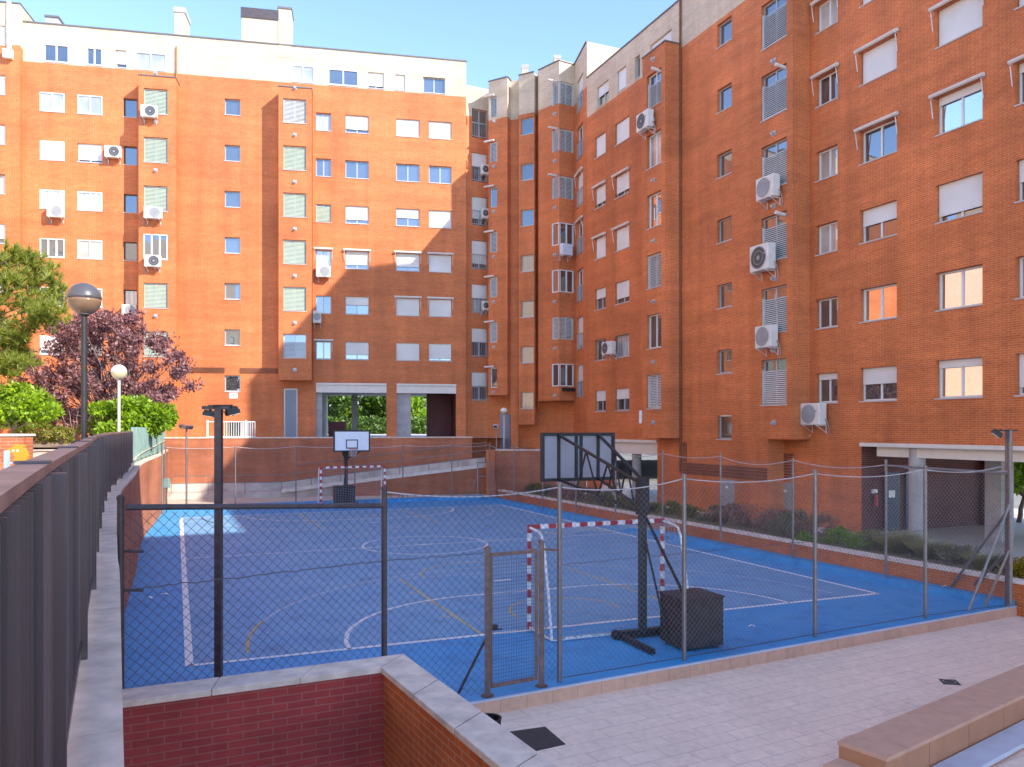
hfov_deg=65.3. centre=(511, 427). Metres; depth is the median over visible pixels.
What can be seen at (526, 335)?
apartment block
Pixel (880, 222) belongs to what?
window
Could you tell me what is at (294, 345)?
window
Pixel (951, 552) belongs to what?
planter shrub
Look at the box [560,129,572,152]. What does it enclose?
window
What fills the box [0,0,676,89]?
sky
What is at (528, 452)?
boundary wall
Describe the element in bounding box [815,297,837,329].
window
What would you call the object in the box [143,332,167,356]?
window
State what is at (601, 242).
window
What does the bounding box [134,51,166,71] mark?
window
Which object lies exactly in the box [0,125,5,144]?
window
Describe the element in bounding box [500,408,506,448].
globe lamp
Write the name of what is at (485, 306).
air conditioner
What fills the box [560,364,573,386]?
window
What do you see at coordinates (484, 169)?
air conditioner
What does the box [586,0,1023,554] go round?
apartment block
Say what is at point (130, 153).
window
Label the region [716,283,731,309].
window
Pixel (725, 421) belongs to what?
window
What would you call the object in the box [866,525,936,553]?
bush
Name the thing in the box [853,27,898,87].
window
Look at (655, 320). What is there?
window
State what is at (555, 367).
window
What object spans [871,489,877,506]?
fire extinguisher
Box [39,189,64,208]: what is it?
window
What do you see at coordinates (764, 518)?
planter shrub
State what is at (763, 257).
air conditioner
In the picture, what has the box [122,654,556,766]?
stairwell parapet
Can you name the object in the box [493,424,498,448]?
floodlight pole
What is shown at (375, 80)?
window
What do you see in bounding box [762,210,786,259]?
window
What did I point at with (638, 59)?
window
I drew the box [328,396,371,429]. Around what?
leafy tree
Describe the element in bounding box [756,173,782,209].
air conditioner
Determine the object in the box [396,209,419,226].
window
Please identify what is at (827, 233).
window
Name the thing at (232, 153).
window
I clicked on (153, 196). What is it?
window
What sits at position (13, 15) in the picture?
apartment block
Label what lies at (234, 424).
vent window
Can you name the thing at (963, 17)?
window
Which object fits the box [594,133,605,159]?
window
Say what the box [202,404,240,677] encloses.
floodlight pole
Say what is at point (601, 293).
window
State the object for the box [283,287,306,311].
window
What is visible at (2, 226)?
window
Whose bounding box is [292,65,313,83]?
window
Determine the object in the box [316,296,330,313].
window
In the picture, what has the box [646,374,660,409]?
window
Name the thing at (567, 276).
window
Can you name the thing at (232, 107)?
window
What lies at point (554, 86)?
window
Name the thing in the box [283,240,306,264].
window
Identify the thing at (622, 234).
window
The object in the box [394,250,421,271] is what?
window
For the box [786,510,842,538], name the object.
planter shrub
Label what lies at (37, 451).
terrace
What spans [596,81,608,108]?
window
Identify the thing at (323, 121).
window
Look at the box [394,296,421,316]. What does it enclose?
window
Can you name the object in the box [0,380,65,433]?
bush
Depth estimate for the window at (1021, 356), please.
22.70 m
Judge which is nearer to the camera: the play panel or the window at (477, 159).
the play panel
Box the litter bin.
[485,713,501,724]
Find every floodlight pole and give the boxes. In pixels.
[178,424,193,503]
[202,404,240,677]
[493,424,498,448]
[949,429,1017,610]
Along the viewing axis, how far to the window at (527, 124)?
48.53 m
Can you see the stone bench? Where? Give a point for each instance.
(931, 734)
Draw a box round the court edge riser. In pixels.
[472,607,1016,713]
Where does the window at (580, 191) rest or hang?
in the apartment block at (526, 335)
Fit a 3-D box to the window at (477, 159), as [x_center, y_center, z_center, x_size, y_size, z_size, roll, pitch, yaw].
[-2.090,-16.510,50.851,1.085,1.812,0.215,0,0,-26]
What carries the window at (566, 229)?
in the apartment block at (526, 335)
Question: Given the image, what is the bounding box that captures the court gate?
[457,540,558,697]
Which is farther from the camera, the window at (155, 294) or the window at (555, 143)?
the window at (555, 143)
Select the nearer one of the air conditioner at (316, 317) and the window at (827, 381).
the window at (827, 381)
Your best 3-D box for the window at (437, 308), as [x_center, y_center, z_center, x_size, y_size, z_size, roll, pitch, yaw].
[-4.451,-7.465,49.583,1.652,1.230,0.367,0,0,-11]
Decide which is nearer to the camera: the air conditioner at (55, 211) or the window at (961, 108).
the window at (961, 108)
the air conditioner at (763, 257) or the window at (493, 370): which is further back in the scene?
the window at (493, 370)
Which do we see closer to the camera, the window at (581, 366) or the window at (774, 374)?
the window at (774, 374)
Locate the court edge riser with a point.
(545, 697)
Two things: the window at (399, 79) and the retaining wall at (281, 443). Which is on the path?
the retaining wall at (281, 443)
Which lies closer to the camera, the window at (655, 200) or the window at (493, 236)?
the window at (655, 200)
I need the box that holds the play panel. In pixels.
[4,451,9,468]
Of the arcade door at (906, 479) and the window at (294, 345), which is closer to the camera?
the arcade door at (906, 479)
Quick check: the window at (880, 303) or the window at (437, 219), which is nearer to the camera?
the window at (880, 303)
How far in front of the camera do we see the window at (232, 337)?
47.34 m
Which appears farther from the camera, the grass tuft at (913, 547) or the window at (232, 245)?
the window at (232, 245)
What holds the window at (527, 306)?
in the apartment block at (526, 335)
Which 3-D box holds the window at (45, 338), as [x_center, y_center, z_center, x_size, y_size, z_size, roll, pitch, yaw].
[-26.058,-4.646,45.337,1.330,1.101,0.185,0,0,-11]
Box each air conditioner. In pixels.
[46,205,64,223]
[104,145,121,164]
[122,304,137,314]
[140,105,157,124]
[143,206,162,225]
[143,255,160,273]
[312,311,320,328]
[314,266,330,282]
[478,163,488,180]
[479,208,488,224]
[479,300,488,315]
[558,243,572,261]
[602,341,617,360]
[636,108,655,139]
[750,242,778,282]
[755,324,780,357]
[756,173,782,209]
[800,403,829,435]
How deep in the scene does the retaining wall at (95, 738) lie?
4.80 m
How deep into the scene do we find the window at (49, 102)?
45.33 m
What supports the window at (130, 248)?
in the apartment block at (267, 166)
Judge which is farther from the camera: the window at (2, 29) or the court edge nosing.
the window at (2, 29)
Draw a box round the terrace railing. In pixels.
[206,420,254,436]
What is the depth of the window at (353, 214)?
48.69 m
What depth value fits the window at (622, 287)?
41.07 m
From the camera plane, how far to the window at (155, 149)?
45.52 m
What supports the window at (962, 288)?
in the apartment block at (884, 139)
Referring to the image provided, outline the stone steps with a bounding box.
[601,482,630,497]
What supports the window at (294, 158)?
in the apartment block at (267, 166)
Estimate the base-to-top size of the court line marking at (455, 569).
0.001 m
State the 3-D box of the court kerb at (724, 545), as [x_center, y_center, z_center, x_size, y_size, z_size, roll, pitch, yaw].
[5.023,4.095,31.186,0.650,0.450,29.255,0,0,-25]
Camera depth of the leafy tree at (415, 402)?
82.31 m
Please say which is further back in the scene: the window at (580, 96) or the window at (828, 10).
the window at (580, 96)
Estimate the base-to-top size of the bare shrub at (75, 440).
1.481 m
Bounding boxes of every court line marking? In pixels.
[180,505,878,665]
[202,506,830,620]
[203,509,657,651]
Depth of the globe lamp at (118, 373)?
23.96 m
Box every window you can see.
[0,26,5,45]
[0,76,5,95]
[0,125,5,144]
[0,175,5,194]
[0,224,4,243]
[39,92,64,112]
[39,140,64,161]
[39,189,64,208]
[39,336,64,354]
[40,238,64,258]
[43,44,68,63]
[77,95,102,115]
[77,144,102,163]
[77,191,102,211]
[77,240,102,259]
[86,47,102,66]
[115,51,126,68]
[123,99,137,117]
[123,147,137,165]
[123,194,137,213]
[123,242,136,260]
[124,290,136,304]
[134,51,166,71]
[143,137,167,163]
[143,186,167,211]
[143,234,167,260]
[143,283,167,308]
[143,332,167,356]
[144,89,167,114]
[224,99,240,115]
[224,145,240,161]
[224,191,240,207]
[224,237,240,253]
[224,283,240,299]
[224,329,240,345]
[224,376,240,391]
[228,422,240,435]
[283,99,306,123]
[283,146,306,170]
[283,193,306,217]
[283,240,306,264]
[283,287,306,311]
[283,334,306,358]
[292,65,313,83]
[314,247,332,267]
[314,339,332,359]
[315,204,330,222]
[316,113,330,131]
[316,159,330,176]
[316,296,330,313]
[328,68,357,86]
[343,248,370,269]
[345,115,368,133]
[345,161,368,179]
[345,206,368,224]
[345,297,368,314]
[345,342,368,359]
[368,73,383,89]
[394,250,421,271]
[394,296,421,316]
[395,75,404,90]
[396,119,419,137]
[396,164,419,182]
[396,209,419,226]
[396,343,419,360]
[423,78,445,94]
[427,252,453,272]
[427,297,453,316]
[429,121,451,139]
[429,166,450,183]
[429,210,451,228]
[429,344,451,361]
[472,109,487,138]
[472,153,487,182]
[472,197,487,226]
[472,240,487,269]
[472,284,487,313]
[472,328,487,356]
[472,372,486,400]
[490,97,496,117]
[490,142,496,162]
[490,232,496,252]
[490,277,496,297]
[490,322,496,342]
[491,187,496,207]
[491,368,496,387]
[520,117,533,135]
[520,163,533,181]
[520,209,533,226]
[520,255,533,272]
[520,301,533,317]
[520,346,533,363]
[522,392,533,408]
[552,82,557,105]
[552,129,558,152]
[552,176,557,198]
[552,222,558,245]
[552,269,558,292]
[552,317,557,339]
[552,364,558,385]
[560,82,572,105]
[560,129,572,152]
[560,176,572,199]
[560,222,573,246]
[560,269,573,292]
[560,317,572,339]
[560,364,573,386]
[574,166,582,207]
[574,215,582,255]
[577,76,582,113]
[577,125,582,160]
[577,269,582,302]
[577,317,582,349]
[577,365,582,397]
[591,180,605,209]
[591,232,605,260]
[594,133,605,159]
[594,287,605,310]
[594,339,605,361]
[594,390,605,411]
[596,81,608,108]
[611,166,629,199]
[611,221,629,252]
[614,117,628,146]
[614,280,628,305]
[614,334,628,358]
[614,388,628,411]
[616,67,625,93]
[634,57,639,80]
[646,131,660,170]
[646,192,660,230]
[646,253,660,289]
[646,313,660,349]
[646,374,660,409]
[648,66,660,108]
[652,31,671,48]
[716,18,731,49]
[716,84,731,114]
[716,150,731,179]
[716,217,731,244]
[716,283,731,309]
[716,349,731,374]
[716,416,731,439]
[760,0,786,51]
[760,62,786,122]
[760,358,786,405]
[762,138,786,185]
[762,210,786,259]
[762,285,786,332]
[810,0,837,35]
[810,62,838,108]
[815,146,837,182]
[815,222,837,256]
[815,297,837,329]
[819,373,837,403]
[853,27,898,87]
[853,111,898,165]
[859,0,872,8]
[859,201,896,244]
[859,284,896,323]
[859,366,896,401]
[928,0,983,49]
[928,72,984,137]
[934,173,982,224]
[934,265,982,311]
[934,357,982,399]
[1007,54,1023,106]
[1014,0,1023,10]
[1014,160,1023,203]
[1014,257,1023,299]
[1014,354,1023,396]
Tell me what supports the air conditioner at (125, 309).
attached to the apartment block at (267, 166)
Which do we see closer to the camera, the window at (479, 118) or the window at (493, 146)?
the window at (493, 146)
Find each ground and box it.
[586,460,1023,508]
[617,453,656,459]
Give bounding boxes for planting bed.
[33,442,70,446]
[532,493,1021,578]
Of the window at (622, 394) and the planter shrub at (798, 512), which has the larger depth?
the window at (622, 394)
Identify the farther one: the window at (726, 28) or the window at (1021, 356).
the window at (726, 28)
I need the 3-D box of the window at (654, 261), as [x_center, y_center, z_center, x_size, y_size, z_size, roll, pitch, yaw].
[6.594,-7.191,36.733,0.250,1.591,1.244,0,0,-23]
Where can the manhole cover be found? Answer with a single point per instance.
(539, 738)
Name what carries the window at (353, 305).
in the apartment block at (267, 166)
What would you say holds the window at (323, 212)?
in the apartment block at (267, 166)
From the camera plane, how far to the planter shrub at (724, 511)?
29.99 m
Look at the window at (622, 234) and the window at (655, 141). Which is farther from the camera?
the window at (622, 234)
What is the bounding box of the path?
[167,494,483,503]
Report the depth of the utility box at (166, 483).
37.90 m
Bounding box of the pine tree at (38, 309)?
[0,237,73,385]
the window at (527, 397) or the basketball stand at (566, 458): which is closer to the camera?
the basketball stand at (566, 458)
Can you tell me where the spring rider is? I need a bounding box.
[5,444,29,463]
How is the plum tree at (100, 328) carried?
on the planting bed at (56, 444)
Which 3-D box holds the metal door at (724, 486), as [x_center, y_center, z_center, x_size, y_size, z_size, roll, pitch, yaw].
[8.919,2.910,33.138,0.052,1.520,0.897,0,0,-23]
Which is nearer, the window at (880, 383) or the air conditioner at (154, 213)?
the window at (880, 383)
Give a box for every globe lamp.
[66,283,101,439]
[111,365,126,431]
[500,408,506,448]
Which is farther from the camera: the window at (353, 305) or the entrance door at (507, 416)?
the entrance door at (507, 416)
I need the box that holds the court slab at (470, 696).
[124,499,1001,701]
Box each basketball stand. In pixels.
[333,430,369,502]
[540,433,724,653]
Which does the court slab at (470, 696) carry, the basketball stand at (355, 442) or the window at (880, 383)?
the basketball stand at (355, 442)
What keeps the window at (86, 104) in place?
in the apartment block at (267, 166)
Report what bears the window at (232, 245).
in the apartment block at (267, 166)
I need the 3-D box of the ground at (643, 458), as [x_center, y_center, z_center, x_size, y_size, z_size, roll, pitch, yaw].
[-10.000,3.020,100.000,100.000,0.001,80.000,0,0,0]
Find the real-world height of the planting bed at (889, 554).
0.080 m
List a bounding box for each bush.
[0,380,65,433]
[88,394,174,438]
[154,401,179,432]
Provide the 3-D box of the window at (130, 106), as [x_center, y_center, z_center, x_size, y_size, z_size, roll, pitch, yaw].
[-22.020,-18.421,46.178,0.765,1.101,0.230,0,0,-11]
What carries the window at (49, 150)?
in the apartment block at (267, 166)
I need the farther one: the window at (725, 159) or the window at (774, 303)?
the window at (725, 159)
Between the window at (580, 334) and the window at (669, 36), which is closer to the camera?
the window at (669, 36)
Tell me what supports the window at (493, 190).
in the apartment block at (526, 335)
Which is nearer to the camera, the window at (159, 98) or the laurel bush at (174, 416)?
the laurel bush at (174, 416)
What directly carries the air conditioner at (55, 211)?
attached to the apartment block at (267, 166)
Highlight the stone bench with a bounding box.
[823,665,1023,766]
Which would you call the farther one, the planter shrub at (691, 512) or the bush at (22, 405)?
the planter shrub at (691, 512)
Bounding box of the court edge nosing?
[470,605,1016,703]
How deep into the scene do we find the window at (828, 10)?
29.52 m
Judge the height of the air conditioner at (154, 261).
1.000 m
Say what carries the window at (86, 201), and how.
in the apartment block at (267, 166)
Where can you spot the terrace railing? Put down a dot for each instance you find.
(208, 421)
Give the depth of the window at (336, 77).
48.45 m
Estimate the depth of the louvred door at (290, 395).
47.78 m
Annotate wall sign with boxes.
[229,393,237,397]
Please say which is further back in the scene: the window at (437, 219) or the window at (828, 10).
the window at (437, 219)
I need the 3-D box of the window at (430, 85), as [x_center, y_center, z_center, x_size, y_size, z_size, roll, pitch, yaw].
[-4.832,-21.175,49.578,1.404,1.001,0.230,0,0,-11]
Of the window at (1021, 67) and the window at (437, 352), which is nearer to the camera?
the window at (1021, 67)
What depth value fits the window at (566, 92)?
47.06 m
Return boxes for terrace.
[33,441,163,480]
[172,434,502,438]
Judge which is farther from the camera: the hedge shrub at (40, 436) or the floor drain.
the hedge shrub at (40, 436)
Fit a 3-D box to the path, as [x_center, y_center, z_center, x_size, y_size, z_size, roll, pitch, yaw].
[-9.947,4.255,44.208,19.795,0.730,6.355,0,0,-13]
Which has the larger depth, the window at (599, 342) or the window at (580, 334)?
the window at (580, 334)
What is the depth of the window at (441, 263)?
49.64 m
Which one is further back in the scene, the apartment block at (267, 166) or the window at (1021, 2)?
the apartment block at (267, 166)
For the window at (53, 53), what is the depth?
45.36 m
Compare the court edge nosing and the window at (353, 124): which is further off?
the window at (353, 124)
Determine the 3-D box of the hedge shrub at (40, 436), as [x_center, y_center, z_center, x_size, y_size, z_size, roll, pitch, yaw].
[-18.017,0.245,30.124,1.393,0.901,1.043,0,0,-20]
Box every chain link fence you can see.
[116,431,1009,695]
[165,443,490,503]
[489,442,1007,599]
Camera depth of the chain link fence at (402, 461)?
41.76 m
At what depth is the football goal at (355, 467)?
40.58 m
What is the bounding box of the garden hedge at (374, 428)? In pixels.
[328,414,425,433]
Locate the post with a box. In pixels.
[161,443,162,513]
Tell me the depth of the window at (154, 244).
45.43 m
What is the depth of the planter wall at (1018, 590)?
22.73 m
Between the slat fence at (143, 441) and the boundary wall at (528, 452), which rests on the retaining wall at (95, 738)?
the slat fence at (143, 441)
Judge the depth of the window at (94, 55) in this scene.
45.76 m
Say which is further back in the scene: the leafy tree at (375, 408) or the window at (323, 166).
the leafy tree at (375, 408)
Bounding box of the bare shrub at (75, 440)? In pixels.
[57,412,90,443]
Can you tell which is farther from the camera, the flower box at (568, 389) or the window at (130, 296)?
the flower box at (568, 389)
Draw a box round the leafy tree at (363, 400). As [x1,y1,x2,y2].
[358,396,412,430]
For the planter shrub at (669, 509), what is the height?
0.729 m
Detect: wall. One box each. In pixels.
[0,434,35,469]
[14,420,80,440]
[67,449,167,766]
[152,437,472,482]
[486,449,585,496]
[498,490,1023,616]
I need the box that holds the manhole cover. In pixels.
[509,727,565,750]
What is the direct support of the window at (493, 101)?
in the apartment block at (526, 335)
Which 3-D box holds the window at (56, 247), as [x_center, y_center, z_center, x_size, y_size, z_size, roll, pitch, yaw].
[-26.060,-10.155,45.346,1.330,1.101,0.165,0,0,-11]
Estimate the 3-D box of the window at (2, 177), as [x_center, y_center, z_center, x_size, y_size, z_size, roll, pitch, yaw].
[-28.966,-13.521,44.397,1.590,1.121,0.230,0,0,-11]
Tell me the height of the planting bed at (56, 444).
0.140 m
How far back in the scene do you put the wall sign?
47.17 m
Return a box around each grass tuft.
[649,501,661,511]
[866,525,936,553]
[898,536,957,558]
[958,549,1013,570]
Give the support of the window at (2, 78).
in the apartment block at (13, 15)
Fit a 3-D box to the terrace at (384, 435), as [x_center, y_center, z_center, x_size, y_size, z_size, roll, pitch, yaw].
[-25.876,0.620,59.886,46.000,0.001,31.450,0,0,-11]
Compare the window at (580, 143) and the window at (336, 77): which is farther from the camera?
the window at (336, 77)
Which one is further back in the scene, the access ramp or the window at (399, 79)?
the window at (399, 79)
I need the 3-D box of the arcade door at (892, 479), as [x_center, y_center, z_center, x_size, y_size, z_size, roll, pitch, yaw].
[13.433,2.620,28.296,0.750,2.100,0.086,0,0,-23]
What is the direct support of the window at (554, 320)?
in the apartment block at (526, 335)
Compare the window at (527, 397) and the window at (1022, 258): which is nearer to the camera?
the window at (1022, 258)
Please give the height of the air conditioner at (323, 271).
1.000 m
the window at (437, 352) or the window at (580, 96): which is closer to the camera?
the window at (580, 96)
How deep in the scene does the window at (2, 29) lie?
44.53 m
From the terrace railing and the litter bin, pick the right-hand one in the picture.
the litter bin
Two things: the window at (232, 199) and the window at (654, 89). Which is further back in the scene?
the window at (232, 199)
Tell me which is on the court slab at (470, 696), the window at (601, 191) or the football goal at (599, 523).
the football goal at (599, 523)
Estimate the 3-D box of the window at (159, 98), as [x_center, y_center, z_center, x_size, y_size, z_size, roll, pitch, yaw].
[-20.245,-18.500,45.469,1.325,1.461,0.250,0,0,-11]
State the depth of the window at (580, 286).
46.32 m
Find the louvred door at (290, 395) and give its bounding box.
[284,389,297,436]
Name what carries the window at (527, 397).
in the apartment block at (526, 335)
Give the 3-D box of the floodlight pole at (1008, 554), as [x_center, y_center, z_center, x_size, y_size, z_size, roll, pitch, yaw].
[10.762,2.003,18.203,1.146,3.956,2.295,0,0,18]
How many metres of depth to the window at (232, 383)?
47.35 m
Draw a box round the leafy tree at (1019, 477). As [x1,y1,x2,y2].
[1014,462,1023,521]
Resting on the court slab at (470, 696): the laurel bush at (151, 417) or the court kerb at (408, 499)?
the court kerb at (408, 499)
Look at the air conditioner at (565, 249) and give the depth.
46.47 m
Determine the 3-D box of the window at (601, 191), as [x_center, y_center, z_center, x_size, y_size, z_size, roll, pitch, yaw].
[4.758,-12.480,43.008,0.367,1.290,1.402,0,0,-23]
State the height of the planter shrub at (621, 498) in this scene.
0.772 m
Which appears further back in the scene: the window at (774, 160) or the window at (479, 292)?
the window at (479, 292)
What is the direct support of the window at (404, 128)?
in the apartment block at (267, 166)
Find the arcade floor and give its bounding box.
[585,490,1023,559]
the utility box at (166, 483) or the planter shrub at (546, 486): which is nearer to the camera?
the utility box at (166, 483)
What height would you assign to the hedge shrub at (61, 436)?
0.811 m
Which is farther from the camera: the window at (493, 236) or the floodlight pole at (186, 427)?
the window at (493, 236)
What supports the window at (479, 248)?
in the apartment block at (526, 335)
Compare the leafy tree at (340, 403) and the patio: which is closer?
the patio
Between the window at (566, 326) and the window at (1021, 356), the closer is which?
the window at (1021, 356)
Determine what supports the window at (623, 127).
in the apartment block at (884, 139)
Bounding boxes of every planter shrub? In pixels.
[523,482,541,492]
[537,484,555,494]
[550,485,584,497]
[567,486,602,501]
[590,491,619,506]
[605,494,631,507]
[655,500,680,513]
[676,503,704,518]
[696,504,730,521]
[704,502,750,524]
[728,503,776,528]
[751,508,796,531]
[762,509,821,536]
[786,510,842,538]
[794,531,819,543]
[822,525,850,543]
[840,528,877,549]
[864,528,883,550]
[932,543,988,563]
[995,556,1023,578]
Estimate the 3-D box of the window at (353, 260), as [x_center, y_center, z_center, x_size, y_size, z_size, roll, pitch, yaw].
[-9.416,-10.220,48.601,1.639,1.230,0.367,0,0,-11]
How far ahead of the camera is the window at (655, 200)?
36.92 m
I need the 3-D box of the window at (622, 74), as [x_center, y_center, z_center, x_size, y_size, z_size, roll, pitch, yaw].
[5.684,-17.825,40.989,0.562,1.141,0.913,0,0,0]
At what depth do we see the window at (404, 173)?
49.34 m
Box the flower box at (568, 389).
[562,388,575,390]
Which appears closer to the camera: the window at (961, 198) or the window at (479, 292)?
the window at (961, 198)
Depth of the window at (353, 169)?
48.75 m
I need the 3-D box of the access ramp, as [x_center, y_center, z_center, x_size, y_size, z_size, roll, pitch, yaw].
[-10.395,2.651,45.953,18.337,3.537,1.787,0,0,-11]
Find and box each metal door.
[722,479,734,514]
[784,483,791,509]
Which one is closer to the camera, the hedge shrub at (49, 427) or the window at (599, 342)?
the hedge shrub at (49, 427)
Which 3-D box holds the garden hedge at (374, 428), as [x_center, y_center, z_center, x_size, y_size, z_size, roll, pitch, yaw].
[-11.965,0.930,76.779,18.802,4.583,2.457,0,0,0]
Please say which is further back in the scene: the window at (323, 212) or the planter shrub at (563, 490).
the window at (323, 212)
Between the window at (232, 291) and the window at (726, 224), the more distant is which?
the window at (232, 291)
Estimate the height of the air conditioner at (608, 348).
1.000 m
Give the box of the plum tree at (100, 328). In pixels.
[10,308,203,426]
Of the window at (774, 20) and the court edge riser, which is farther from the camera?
the window at (774, 20)
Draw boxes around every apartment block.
[0,1,33,433]
[23,6,466,436]
[466,40,619,463]
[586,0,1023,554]
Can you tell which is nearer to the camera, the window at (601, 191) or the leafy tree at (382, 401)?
the window at (601, 191)
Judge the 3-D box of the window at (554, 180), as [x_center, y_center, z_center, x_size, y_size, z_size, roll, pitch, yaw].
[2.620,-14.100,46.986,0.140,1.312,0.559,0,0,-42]
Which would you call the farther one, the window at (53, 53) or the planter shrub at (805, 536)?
the window at (53, 53)
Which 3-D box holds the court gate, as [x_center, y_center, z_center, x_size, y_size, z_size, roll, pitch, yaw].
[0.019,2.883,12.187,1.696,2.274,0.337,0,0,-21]
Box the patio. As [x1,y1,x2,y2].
[496,616,1023,766]
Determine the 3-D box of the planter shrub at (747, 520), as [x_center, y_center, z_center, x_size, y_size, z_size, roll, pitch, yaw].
[8.841,3.262,28.891,2.064,1.081,1.486,0,0,12]
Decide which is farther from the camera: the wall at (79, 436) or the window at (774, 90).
the wall at (79, 436)
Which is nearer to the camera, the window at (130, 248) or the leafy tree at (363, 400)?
the window at (130, 248)
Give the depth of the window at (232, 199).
47.34 m
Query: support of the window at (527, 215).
in the apartment block at (526, 335)
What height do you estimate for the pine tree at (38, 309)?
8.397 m
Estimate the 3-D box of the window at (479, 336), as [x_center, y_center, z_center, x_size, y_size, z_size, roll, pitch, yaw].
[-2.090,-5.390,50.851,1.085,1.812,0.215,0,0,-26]
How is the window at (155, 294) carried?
in the apartment block at (267, 166)
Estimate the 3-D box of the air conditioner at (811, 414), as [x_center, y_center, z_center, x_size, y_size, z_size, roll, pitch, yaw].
[11.174,-0.293,29.449,0.497,1.208,1.057,0,0,-23]
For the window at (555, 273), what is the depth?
47.01 m
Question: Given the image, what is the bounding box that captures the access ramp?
[167,442,485,498]
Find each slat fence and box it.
[0,431,132,766]
[131,427,164,464]
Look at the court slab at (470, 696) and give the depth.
15.46 m
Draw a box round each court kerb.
[163,495,485,510]
[485,497,1014,606]
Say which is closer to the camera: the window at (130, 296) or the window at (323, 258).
the window at (130, 296)
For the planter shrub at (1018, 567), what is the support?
on the planting bed at (889, 554)
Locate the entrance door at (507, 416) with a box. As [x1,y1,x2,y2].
[500,414,510,448]
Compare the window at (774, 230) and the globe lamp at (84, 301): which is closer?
the globe lamp at (84, 301)
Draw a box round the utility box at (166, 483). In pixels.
[163,478,169,511]
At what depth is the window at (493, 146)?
49.53 m
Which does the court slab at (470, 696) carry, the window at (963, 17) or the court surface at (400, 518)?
the court surface at (400, 518)
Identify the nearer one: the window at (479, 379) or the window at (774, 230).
the window at (774, 230)
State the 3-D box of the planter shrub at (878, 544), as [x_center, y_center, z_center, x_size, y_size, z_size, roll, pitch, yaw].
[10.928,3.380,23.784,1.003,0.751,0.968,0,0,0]
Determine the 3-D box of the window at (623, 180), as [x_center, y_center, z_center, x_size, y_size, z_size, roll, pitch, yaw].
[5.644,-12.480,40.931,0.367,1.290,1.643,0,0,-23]
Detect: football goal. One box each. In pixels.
[318,465,385,502]
[527,518,688,641]
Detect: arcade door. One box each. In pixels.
[883,472,899,531]
[904,471,908,529]
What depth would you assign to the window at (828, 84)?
29.40 m
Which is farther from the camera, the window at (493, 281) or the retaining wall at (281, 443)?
the window at (493, 281)
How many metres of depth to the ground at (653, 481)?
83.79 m
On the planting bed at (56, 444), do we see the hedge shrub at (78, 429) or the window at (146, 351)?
the hedge shrub at (78, 429)
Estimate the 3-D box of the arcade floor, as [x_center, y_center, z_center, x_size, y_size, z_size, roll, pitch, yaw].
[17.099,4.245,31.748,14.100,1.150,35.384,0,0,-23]
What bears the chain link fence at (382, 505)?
on the court slab at (470, 696)
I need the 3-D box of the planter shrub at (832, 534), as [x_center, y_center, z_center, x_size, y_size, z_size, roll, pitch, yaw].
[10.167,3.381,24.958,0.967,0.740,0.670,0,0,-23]
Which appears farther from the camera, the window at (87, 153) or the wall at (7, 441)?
the window at (87, 153)
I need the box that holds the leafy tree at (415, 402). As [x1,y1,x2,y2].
[411,396,425,433]
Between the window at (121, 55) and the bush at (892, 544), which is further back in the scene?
the window at (121, 55)
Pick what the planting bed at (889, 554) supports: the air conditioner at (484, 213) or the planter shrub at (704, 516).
the planter shrub at (704, 516)
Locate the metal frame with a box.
[467,462,491,497]
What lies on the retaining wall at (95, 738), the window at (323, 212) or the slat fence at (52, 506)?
the slat fence at (52, 506)
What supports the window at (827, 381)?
in the apartment block at (884, 139)
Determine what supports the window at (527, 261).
in the apartment block at (526, 335)
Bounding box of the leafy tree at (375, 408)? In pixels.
[329,396,385,429]
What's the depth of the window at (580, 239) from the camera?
46.28 m
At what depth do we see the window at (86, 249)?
45.71 m
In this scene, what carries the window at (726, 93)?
in the apartment block at (884, 139)
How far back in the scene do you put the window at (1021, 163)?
22.73 m
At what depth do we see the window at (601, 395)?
43.07 m
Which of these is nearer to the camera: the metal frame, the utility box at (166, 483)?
the utility box at (166, 483)
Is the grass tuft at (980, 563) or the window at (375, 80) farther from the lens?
the window at (375, 80)
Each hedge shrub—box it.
[15,425,50,444]
[27,422,57,444]
[50,424,75,444]
[75,422,96,436]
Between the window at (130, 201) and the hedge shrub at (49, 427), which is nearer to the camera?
the hedge shrub at (49, 427)
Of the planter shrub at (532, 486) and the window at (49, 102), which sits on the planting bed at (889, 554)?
the planter shrub at (532, 486)
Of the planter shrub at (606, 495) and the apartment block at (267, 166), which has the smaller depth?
the planter shrub at (606, 495)
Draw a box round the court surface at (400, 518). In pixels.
[183,505,870,663]
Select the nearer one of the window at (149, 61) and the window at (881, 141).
the window at (881, 141)
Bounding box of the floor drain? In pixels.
[939,679,960,684]
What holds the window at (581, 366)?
in the apartment block at (526, 335)
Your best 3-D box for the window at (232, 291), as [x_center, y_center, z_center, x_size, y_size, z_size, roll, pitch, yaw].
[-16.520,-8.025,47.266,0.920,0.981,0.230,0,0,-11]
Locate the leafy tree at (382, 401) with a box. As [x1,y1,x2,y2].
[374,396,425,431]
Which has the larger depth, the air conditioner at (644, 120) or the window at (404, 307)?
the window at (404, 307)

